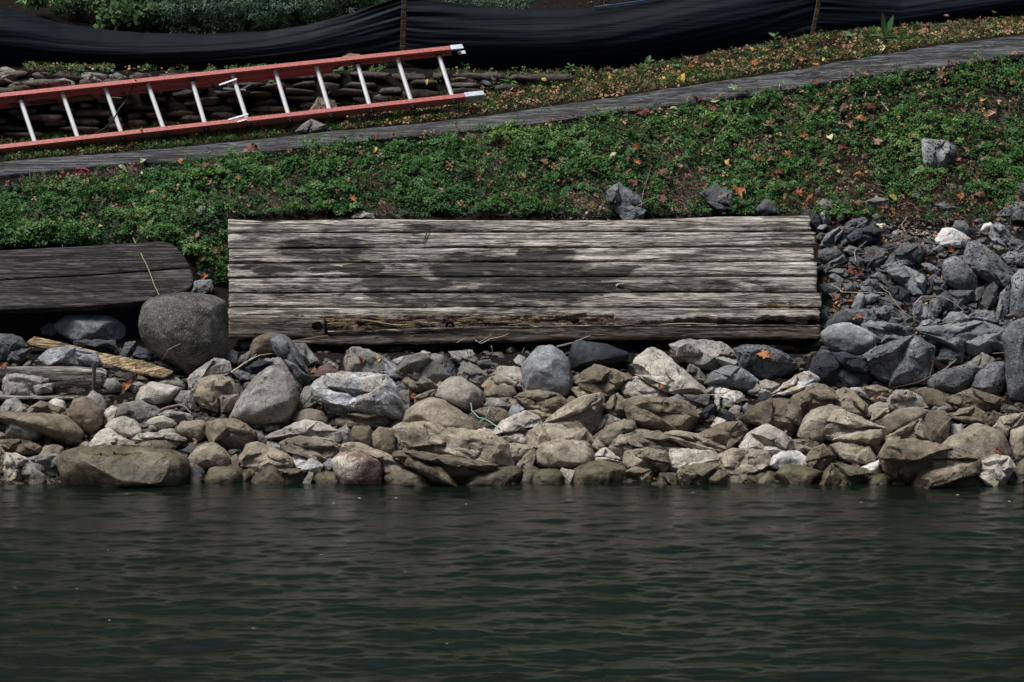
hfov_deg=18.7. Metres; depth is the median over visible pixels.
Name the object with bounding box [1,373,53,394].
rock
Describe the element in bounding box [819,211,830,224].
rock
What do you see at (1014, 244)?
rock
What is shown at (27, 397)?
board
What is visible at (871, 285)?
rock
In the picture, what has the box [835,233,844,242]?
rock
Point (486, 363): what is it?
rock
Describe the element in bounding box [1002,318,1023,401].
rock
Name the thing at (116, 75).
rock
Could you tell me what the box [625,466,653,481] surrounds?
rock
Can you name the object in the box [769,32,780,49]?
weed
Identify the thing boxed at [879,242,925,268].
rock
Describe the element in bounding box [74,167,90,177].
red sprig
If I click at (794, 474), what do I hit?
rock
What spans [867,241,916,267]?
twig
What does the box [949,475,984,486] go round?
rock
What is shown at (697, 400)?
rock
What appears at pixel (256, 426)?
rock
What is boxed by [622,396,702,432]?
rock
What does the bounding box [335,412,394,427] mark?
rock
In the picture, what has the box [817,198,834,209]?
rock
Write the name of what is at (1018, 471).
rock
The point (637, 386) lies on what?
rock
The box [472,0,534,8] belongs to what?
shrub
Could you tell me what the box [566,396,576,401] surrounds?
rock
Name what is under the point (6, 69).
rock
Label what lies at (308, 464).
rock
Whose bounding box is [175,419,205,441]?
rock
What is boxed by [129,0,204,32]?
shrub
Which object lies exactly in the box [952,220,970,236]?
rock
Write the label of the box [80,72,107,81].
rock
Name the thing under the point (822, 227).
rock
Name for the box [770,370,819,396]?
rock
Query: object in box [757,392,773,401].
rock
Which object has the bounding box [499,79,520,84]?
weed
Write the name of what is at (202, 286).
rock
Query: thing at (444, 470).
rock
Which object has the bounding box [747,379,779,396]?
rock
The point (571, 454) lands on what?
rock
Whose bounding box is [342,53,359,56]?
rock
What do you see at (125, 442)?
rock
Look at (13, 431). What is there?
rock
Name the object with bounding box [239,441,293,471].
rock
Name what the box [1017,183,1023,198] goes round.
rock
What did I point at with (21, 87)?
rock
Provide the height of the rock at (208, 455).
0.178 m
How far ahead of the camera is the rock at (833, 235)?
22.65 m
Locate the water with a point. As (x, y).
(648, 581)
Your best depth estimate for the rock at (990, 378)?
21.14 m
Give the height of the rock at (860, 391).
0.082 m
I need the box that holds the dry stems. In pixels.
[0,54,1023,282]
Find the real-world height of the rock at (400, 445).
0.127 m
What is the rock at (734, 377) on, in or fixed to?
on the ground at (26, 326)
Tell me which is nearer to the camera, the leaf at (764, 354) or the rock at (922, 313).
the leaf at (764, 354)
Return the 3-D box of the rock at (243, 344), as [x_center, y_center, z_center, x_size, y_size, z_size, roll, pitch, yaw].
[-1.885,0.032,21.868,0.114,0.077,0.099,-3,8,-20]
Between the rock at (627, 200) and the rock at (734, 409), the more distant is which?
the rock at (627, 200)
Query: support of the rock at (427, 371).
on the ground at (26, 326)
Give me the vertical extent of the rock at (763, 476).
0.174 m
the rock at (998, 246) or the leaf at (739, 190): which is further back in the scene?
the leaf at (739, 190)
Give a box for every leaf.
[121,383,128,392]
[212,246,220,253]
[243,143,254,151]
[310,366,317,372]
[628,179,637,187]
[633,142,643,149]
[634,109,651,114]
[658,168,667,176]
[659,195,664,202]
[677,73,684,81]
[694,126,702,134]
[699,181,707,187]
[728,84,748,90]
[732,184,746,196]
[757,349,773,359]
[765,118,774,129]
[773,168,783,175]
[781,150,792,159]
[798,129,807,136]
[809,101,819,110]
[815,155,824,165]
[832,294,839,299]
[835,142,847,149]
[839,103,847,112]
[845,120,853,129]
[850,199,861,204]
[854,115,865,120]
[855,268,864,274]
[864,103,874,108]
[873,137,881,144]
[936,70,953,77]
[985,110,996,116]
[995,447,1002,454]
[1015,192,1022,201]
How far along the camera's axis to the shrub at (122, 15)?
24.69 m
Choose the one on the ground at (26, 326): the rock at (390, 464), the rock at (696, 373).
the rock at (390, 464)
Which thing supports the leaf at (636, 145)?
on the ground cover at (59, 199)
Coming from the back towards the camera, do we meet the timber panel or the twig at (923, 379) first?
the timber panel
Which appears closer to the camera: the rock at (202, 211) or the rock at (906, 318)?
the rock at (906, 318)
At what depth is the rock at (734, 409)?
20.96 m
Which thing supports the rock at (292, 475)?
on the gravel at (1003, 408)
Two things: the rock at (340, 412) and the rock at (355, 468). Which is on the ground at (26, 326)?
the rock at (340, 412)
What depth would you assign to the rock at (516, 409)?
20.95 m
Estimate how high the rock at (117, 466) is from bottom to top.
0.334 m
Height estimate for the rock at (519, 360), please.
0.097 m
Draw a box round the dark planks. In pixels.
[0,241,193,313]
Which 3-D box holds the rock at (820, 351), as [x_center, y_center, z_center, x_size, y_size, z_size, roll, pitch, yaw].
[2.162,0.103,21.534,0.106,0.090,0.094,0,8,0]
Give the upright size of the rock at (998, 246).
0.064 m
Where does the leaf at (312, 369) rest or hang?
on the gravel at (1015, 408)
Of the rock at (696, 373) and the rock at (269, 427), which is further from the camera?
the rock at (696, 373)
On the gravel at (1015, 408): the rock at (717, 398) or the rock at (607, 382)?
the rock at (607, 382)
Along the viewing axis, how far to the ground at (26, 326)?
23.28 m
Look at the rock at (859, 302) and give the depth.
22.00 m
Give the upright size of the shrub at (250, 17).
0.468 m
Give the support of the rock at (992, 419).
on the ground at (26, 326)
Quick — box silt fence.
[0,0,1023,70]
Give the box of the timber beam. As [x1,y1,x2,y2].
[0,35,1023,180]
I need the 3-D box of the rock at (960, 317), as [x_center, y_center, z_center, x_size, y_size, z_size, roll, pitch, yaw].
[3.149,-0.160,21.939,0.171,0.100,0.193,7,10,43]
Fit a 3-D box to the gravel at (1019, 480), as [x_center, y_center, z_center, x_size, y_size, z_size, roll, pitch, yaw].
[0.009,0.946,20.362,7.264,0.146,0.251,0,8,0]
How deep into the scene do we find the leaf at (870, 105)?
23.77 m
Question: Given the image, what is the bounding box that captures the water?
[0,480,1023,681]
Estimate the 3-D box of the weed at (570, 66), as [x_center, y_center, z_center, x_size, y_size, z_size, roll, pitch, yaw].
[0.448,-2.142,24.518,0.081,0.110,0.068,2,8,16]
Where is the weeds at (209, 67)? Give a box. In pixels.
[22,61,594,84]
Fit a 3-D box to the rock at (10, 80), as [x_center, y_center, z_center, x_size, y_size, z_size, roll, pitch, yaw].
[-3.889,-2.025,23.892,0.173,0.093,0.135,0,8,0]
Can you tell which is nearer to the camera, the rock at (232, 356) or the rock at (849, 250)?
the rock at (232, 356)
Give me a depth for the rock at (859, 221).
22.81 m
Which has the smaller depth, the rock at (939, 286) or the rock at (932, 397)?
the rock at (932, 397)
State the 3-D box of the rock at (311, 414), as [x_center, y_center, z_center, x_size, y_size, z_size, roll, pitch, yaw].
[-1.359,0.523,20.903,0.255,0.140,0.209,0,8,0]
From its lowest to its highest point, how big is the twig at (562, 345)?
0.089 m
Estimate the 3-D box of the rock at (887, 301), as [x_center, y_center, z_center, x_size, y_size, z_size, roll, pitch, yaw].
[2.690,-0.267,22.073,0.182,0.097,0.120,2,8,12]
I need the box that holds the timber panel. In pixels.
[227,216,821,345]
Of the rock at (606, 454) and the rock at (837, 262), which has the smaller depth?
the rock at (606, 454)
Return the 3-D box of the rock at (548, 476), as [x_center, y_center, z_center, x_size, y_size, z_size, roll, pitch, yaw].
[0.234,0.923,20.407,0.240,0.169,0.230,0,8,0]
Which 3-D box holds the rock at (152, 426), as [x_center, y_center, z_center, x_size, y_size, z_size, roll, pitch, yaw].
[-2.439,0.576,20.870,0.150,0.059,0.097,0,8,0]
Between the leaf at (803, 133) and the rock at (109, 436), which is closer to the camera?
the rock at (109, 436)
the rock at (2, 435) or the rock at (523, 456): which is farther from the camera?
the rock at (2, 435)
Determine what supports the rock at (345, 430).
on the ground at (26, 326)
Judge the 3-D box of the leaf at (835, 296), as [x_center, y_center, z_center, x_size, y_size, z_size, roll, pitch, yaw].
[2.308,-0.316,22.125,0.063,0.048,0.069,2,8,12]
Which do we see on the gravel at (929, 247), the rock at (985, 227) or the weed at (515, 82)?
the rock at (985, 227)
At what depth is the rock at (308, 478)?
20.33 m
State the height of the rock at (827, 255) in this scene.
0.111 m
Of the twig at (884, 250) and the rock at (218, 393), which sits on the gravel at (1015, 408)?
the rock at (218, 393)
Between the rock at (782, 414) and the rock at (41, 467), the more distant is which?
the rock at (782, 414)
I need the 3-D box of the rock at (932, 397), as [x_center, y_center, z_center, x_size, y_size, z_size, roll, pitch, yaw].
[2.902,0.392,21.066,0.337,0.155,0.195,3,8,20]
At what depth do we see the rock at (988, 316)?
21.91 m
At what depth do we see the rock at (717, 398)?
21.02 m
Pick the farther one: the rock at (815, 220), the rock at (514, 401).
the rock at (815, 220)
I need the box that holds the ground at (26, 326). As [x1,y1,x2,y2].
[0,0,1023,479]
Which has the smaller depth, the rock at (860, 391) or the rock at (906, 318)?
the rock at (860, 391)
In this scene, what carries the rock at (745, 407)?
on the gravel at (1015, 408)
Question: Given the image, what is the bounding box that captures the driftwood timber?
[0,365,105,388]
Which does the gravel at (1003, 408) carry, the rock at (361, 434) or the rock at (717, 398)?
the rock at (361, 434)
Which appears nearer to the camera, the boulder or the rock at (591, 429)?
the rock at (591, 429)
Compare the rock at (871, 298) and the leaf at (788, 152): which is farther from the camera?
the leaf at (788, 152)
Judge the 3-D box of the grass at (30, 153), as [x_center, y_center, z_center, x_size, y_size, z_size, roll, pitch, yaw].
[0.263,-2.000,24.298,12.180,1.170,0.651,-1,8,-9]
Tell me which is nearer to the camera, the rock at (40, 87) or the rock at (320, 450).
the rock at (320, 450)
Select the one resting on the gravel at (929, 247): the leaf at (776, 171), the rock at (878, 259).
the rock at (878, 259)
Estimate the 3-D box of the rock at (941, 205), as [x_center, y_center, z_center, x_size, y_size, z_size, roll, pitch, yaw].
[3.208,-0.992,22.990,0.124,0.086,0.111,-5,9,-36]
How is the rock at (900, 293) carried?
on the gravel at (929, 247)
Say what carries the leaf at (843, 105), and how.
on the ground cover at (59, 199)
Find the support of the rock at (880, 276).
on the gravel at (929, 247)
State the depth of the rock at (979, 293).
22.14 m
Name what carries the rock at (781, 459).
on the ground at (26, 326)
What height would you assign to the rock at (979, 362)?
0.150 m
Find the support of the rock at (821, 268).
on the gravel at (929, 247)
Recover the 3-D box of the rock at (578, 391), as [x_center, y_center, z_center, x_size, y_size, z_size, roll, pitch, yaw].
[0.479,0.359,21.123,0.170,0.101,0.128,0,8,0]
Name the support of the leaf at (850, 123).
on the ground cover at (59, 199)
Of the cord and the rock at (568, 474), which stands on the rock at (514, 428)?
the cord
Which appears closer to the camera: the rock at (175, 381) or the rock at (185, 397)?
the rock at (185, 397)
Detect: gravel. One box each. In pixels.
[0,345,1023,422]
[0,403,1023,482]
[0,478,1023,484]
[522,192,608,220]
[817,215,1023,359]
[848,217,988,255]
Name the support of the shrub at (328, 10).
on the ground at (26, 326)
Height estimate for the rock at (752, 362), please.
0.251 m
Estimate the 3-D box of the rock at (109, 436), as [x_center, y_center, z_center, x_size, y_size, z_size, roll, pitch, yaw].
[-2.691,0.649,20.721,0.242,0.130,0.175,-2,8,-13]
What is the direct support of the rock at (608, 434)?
on the ground at (26, 326)
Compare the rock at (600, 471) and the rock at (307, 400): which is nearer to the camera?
the rock at (600, 471)
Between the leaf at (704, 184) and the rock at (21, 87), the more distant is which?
the rock at (21, 87)
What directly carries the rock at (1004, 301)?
on the gravel at (929, 247)
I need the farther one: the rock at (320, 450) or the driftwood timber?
the driftwood timber
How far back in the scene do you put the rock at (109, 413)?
20.91 m
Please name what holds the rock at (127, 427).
on the ground at (26, 326)
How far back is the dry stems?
23.14 m
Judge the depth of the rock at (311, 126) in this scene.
23.74 m
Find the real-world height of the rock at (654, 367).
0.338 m
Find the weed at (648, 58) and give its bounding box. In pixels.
[643,55,654,70]
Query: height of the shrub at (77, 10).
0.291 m
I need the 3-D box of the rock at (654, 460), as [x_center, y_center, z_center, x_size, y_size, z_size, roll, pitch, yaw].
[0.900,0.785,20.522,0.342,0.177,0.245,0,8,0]
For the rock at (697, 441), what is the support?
on the gravel at (1003, 408)
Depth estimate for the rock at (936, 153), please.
23.27 m
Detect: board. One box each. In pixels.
[0,394,103,399]
[27,336,172,377]
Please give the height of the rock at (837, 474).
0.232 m
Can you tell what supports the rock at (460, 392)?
on the gravel at (1015, 408)
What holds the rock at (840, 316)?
on the ground at (26, 326)
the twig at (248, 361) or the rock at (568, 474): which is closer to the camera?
the rock at (568, 474)
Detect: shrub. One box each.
[16,0,48,9]
[46,0,108,19]
[89,0,190,29]
[92,0,154,32]
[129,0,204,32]
[146,0,274,33]
[239,0,300,31]
[259,0,385,26]
[442,0,470,3]
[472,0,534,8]
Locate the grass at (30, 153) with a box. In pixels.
[0,15,1023,159]
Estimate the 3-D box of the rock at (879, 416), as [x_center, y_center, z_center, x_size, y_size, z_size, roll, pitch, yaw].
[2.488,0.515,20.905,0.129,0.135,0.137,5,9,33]
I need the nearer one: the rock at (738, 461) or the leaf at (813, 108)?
the rock at (738, 461)
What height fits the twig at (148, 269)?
0.304 m
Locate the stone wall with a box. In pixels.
[0,70,574,137]
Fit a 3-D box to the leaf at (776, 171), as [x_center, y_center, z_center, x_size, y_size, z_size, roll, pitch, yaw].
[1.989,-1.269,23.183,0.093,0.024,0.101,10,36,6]
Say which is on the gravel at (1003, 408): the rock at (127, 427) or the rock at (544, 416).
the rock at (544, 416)
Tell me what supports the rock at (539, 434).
on the ground at (26, 326)
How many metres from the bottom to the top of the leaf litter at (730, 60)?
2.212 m
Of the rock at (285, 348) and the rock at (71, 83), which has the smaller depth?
the rock at (285, 348)
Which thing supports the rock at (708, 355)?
on the ground at (26, 326)
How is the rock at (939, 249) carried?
on the gravel at (929, 247)
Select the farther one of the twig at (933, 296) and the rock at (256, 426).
the twig at (933, 296)
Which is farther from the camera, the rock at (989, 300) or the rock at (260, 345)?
the rock at (989, 300)
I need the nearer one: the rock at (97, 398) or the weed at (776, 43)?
the rock at (97, 398)
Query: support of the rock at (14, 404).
on the ground at (26, 326)
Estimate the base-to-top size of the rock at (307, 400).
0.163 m
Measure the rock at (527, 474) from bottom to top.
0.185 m
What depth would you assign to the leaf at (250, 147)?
23.36 m
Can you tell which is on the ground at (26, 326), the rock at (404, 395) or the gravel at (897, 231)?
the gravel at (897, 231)
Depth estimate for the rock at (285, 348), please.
21.23 m
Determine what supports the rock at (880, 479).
on the ground at (26, 326)
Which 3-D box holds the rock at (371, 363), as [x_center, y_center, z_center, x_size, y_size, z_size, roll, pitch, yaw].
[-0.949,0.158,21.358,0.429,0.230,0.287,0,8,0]
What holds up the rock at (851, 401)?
on the gravel at (1003, 408)
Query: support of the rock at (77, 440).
on the gravel at (1003, 408)
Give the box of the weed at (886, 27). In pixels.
[869,12,901,41]
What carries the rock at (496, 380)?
on the ground at (26, 326)
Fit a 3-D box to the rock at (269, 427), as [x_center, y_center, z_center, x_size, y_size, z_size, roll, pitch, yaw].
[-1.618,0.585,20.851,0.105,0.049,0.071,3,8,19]
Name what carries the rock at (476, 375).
on the ground at (26, 326)
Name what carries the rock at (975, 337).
on the ground at (26, 326)
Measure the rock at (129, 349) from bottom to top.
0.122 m
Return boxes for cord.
[470,403,498,428]
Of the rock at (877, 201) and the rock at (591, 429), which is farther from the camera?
the rock at (877, 201)
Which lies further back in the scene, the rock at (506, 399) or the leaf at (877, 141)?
the leaf at (877, 141)
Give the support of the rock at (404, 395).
on the gravel at (1015, 408)
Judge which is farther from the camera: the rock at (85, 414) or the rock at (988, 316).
the rock at (988, 316)
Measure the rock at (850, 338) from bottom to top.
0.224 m
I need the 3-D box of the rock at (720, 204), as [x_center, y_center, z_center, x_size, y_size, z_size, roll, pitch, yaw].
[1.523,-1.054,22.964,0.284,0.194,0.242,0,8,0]
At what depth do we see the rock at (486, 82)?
24.39 m
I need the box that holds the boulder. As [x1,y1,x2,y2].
[138,292,228,370]
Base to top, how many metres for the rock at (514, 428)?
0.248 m
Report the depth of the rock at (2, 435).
20.76 m
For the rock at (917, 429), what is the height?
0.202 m
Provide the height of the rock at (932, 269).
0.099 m
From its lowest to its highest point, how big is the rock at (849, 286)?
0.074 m
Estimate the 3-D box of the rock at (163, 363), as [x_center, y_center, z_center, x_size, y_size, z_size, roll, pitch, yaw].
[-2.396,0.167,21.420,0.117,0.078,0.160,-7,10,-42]
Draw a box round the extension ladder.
[0,44,484,152]
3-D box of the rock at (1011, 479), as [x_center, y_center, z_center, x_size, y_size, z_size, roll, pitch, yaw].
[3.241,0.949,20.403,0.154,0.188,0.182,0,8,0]
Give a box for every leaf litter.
[0,16,1023,333]
[25,61,592,87]
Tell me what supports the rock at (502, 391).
on the ground at (26, 326)
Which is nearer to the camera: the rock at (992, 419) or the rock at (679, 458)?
the rock at (679, 458)
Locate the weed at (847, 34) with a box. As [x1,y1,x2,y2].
[840,31,854,38]
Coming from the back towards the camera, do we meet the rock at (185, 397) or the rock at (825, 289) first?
the rock at (825, 289)
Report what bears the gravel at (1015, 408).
on the ground at (26, 326)
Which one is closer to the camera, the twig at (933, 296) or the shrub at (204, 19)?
the twig at (933, 296)
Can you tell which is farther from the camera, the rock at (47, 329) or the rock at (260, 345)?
the rock at (47, 329)
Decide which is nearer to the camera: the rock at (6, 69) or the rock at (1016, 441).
the rock at (1016, 441)
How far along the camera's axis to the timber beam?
23.90 m
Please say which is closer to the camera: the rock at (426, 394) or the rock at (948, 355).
the rock at (426, 394)
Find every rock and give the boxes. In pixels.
[0,67,16,78]
[0,72,15,83]
[0,334,28,364]
[0,397,26,411]
[0,410,84,441]
[0,432,6,438]
[0,439,41,454]
[0,444,4,473]
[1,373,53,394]
[3,452,27,480]
[5,83,36,91]
[5,424,42,441]
[21,453,59,483]
[27,400,63,413]
[36,68,48,71]
[36,86,48,88]
[37,346,102,367]
[38,444,63,454]
[40,322,56,335]
[47,435,83,443]
[49,398,65,409]
[52,78,75,86]
[54,315,125,341]
[55,445,189,487]
[57,70,79,78]
[66,397,102,432]
[73,339,118,353]
[78,441,89,446]
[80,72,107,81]
[86,390,106,412]
[91,427,126,445]
[103,378,121,392]
[103,405,117,422]
[105,416,142,438]
[108,72,127,79]
[112,438,135,446]
[116,399,159,423]
[119,341,135,356]
[129,382,145,392]
[129,432,188,445]
[133,346,154,359]
[134,439,176,450]
[135,381,181,404]
[140,422,157,430]
[147,415,176,428]
[154,359,174,369]
[157,410,191,422]
[157,428,174,432]
[159,377,185,387]
[172,390,196,410]
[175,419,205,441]
[180,446,195,455]
[184,355,218,374]
[186,357,231,392]
[188,442,230,469]
[188,465,204,482]
[191,279,213,293]
[193,374,239,412]
[196,206,205,216]
[197,267,213,279]
[204,466,243,483]
[205,418,256,448]
[225,349,237,364]
[229,365,300,425]
[230,454,239,465]
[231,368,249,380]
[236,340,251,349]
[237,351,250,366]
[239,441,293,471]
[242,468,254,481]
[245,360,272,373]
[249,332,277,360]
[249,425,266,428]
[250,465,285,483]
[255,430,264,439]
[264,419,341,442]
[264,424,279,431]
[267,440,280,448]
[269,333,311,383]
[271,356,302,389]
[277,468,305,481]
[279,435,341,461]
[291,408,328,424]
[291,454,322,472]
[294,343,319,365]
[296,119,324,132]
[297,386,317,409]
[303,471,313,483]
[310,96,337,120]
[310,371,402,419]
[313,471,338,481]
[314,365,337,377]
[321,404,346,411]
[323,361,338,369]
[323,458,333,471]
[326,410,354,414]
[330,451,383,484]
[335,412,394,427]
[339,424,350,440]
[339,442,409,474]
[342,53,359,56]
[343,346,401,379]
[350,425,372,446]
[351,210,375,218]
[372,426,396,454]
[383,469,434,485]
[387,421,514,466]
[391,356,403,364]
[392,449,498,486]
[395,352,448,390]
[396,438,411,450]
[397,381,407,390]
[399,389,410,416]
[401,376,424,392]
[401,397,476,429]
[413,389,436,403]
[435,376,483,412]
[439,352,456,376]
[440,105,465,111]
[448,349,477,364]
[452,77,480,83]
[457,362,487,387]
[463,466,522,485]
[469,405,507,429]
[477,359,493,368]
[478,427,493,431]
[480,71,496,87]
[480,375,516,389]
[483,397,510,409]
[484,385,516,397]
[484,397,511,402]
[492,410,541,444]
[494,366,521,387]
[508,404,525,416]
[509,398,521,405]
[509,442,535,468]
[513,354,525,366]
[514,389,567,413]
[519,466,539,482]
[521,345,572,397]
[526,422,593,449]
[527,409,551,422]
[532,468,563,483]
[535,439,594,469]
[543,392,605,431]
[560,468,573,483]
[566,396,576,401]
[568,340,628,369]
[570,386,592,397]
[572,374,578,385]
[572,460,628,483]
[575,364,634,399]
[585,423,594,434]
[589,436,607,450]
[593,419,637,445]
[594,447,621,462]
[597,414,620,431]
[603,393,625,418]
[606,182,645,219]
[607,434,643,456]
[620,376,667,398]
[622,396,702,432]
[622,447,671,472]
[624,429,690,452]
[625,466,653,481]
[633,347,706,394]
[657,472,677,484]
[663,430,726,452]
[668,339,738,370]
[669,394,709,408]
[669,448,718,472]
[677,462,730,484]
[686,364,706,384]
[699,185,735,212]
[699,420,747,449]
[702,403,715,419]
[704,365,758,391]
[706,384,729,393]
[709,387,745,401]
[710,417,725,427]
[714,393,720,411]
[717,448,770,475]
[720,409,735,420]
[721,394,735,407]
[728,405,740,414]
[728,470,774,482]
[733,344,797,378]
[739,424,794,456]
[741,398,802,432]
[742,402,750,412]
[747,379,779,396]
[755,198,779,215]
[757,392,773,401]
[769,450,807,468]
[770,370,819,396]
[774,464,822,483]
[782,188,792,193]
[790,383,839,417]
[792,439,822,452]
[796,404,842,442]
[800,211,820,228]
[805,444,832,470]
[807,352,869,387]
[815,232,825,241]
[816,349,829,355]
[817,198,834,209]
[817,224,827,230]
[817,264,826,274]
[818,248,841,262]
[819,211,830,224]
[819,282,841,296]
[819,463,871,484]
[820,226,844,247]
[820,308,828,319]
[820,322,877,354]
[823,409,888,447]
[825,310,854,327]
[826,255,845,268]
[829,268,846,275]
[829,273,843,282]
[830,441,876,463]
[834,387,867,414]
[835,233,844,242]
[840,238,846,245]
[843,245,856,255]
[843,282,855,291]
[843,309,876,323]
[845,216,868,227]
[845,226,882,245]
[845,227,855,234]
[849,257,866,268]
[850,387,865,397]
[851,293,864,308]
[859,279,885,294]
[860,335,935,386]
[861,320,910,343]
[861,385,892,402]
[861,460,881,475]
[864,197,888,209]
[864,293,880,304]
[865,245,887,267]
[866,474,892,483]
[867,402,889,415]
[870,272,886,281]
[870,407,889,425]
[872,444,883,454]
[876,223,886,228]
[876,305,902,323]
[877,437,981,488]
[878,296,902,309]
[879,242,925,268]
[883,407,928,433]
[884,266,926,294]
[884,418,928,443]
[886,389,927,411]
[889,285,910,303]
[901,314,911,322]
[907,386,918,392]
[911,191,923,198]
[912,300,937,326]
[913,320,1004,355]
[915,387,962,409]
[921,138,957,171]
[921,263,939,275]
[924,410,951,443]
[927,364,974,393]
[928,274,947,294]
[929,298,941,318]
[932,245,945,252]
[934,227,970,247]
[935,201,954,211]
[935,290,974,310]
[937,345,964,364]
[937,406,953,411]
[942,256,977,289]
[942,312,972,323]
[942,423,1012,459]
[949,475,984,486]
[950,424,963,434]
[951,406,987,423]
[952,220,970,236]
[955,388,1004,410]
[963,240,1014,288]
[966,352,994,373]
[968,309,1000,323]
[969,361,1005,393]
[972,286,984,300]
[977,454,1015,485]
[980,222,992,231]
[981,281,997,309]
[986,410,1002,426]
[989,222,1012,246]
[992,412,1023,436]
[993,244,1006,250]
[995,200,1023,221]
[996,284,1010,317]
[1002,251,1023,265]
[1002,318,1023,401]
[1007,238,1023,251]
[1008,472,1014,481]
[1009,269,1023,318]
[1009,425,1023,460]
[1013,459,1023,478]
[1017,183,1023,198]
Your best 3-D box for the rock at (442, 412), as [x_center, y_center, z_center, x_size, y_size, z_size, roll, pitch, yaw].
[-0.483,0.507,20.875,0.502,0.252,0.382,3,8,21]
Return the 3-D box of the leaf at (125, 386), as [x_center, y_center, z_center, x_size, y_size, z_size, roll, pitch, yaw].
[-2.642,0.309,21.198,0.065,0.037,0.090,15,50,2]
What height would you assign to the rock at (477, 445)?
0.323 m
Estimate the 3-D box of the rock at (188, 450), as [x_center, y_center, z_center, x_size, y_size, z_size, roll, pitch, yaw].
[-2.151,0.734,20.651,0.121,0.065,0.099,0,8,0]
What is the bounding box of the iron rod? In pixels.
[92,363,95,391]
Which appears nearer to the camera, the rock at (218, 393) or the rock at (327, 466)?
the rock at (327, 466)
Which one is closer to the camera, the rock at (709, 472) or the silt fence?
the rock at (709, 472)
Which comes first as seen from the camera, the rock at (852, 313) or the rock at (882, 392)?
the rock at (882, 392)
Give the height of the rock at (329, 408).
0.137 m
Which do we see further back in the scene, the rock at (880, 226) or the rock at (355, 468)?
the rock at (880, 226)
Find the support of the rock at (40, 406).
on the gravel at (1003, 408)
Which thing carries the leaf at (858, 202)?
on the ground cover at (59, 199)
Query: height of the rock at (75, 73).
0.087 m
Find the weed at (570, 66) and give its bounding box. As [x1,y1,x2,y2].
[566,63,573,73]
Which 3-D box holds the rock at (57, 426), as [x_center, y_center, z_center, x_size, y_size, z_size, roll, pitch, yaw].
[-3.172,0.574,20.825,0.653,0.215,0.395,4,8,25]
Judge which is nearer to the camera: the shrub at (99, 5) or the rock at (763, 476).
the rock at (763, 476)
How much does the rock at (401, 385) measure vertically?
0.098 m
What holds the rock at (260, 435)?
on the gravel at (1003, 408)
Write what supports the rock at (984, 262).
on the ground at (26, 326)
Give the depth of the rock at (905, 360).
21.18 m
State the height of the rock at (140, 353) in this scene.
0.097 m
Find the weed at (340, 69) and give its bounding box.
[333,67,342,72]
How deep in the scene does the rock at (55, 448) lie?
20.61 m
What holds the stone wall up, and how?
on the ground at (26, 326)
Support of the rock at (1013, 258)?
on the ground at (26, 326)
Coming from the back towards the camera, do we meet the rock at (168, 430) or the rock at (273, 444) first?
the rock at (168, 430)
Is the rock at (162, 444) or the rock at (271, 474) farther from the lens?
the rock at (162, 444)
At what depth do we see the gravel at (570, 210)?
22.94 m
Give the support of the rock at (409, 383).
on the ground at (26, 326)
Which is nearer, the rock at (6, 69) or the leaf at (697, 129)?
the leaf at (697, 129)
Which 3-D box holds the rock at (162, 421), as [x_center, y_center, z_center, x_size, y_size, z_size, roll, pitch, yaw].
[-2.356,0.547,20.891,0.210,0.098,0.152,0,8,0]
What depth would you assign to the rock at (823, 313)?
22.11 m
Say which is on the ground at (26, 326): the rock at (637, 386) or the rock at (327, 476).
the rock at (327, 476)
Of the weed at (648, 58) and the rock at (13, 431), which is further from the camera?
the weed at (648, 58)
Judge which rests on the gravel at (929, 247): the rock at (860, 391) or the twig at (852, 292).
the twig at (852, 292)
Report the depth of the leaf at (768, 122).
23.64 m
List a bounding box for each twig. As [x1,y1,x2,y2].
[132,235,159,295]
[160,404,191,414]
[231,353,272,372]
[557,336,590,347]
[632,180,694,208]
[831,284,872,292]
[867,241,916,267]
[880,286,920,322]
[893,355,932,387]
[911,296,965,314]
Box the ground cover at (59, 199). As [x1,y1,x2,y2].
[0,54,1023,283]
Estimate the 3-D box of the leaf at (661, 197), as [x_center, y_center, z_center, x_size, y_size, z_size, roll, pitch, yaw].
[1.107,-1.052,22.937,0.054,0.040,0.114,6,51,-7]
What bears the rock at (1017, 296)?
on the ground at (26, 326)
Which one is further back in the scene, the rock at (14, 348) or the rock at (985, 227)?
the rock at (985, 227)
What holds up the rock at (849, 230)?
on the ground at (26, 326)
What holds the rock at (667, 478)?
on the ground at (26, 326)
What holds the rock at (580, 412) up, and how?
on the ground at (26, 326)
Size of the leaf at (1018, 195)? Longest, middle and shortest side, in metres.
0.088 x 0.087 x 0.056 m
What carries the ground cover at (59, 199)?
on the ground at (26, 326)
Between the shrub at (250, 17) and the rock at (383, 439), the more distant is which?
the shrub at (250, 17)
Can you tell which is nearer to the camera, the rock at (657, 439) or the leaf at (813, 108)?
the rock at (657, 439)
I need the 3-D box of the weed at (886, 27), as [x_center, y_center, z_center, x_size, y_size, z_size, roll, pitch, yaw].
[2.963,-2.493,24.635,0.263,0.240,0.095,0,8,0]
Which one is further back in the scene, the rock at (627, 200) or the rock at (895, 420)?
the rock at (627, 200)
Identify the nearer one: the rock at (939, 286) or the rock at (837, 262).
the rock at (939, 286)
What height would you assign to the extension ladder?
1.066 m
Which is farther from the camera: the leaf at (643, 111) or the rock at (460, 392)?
the leaf at (643, 111)

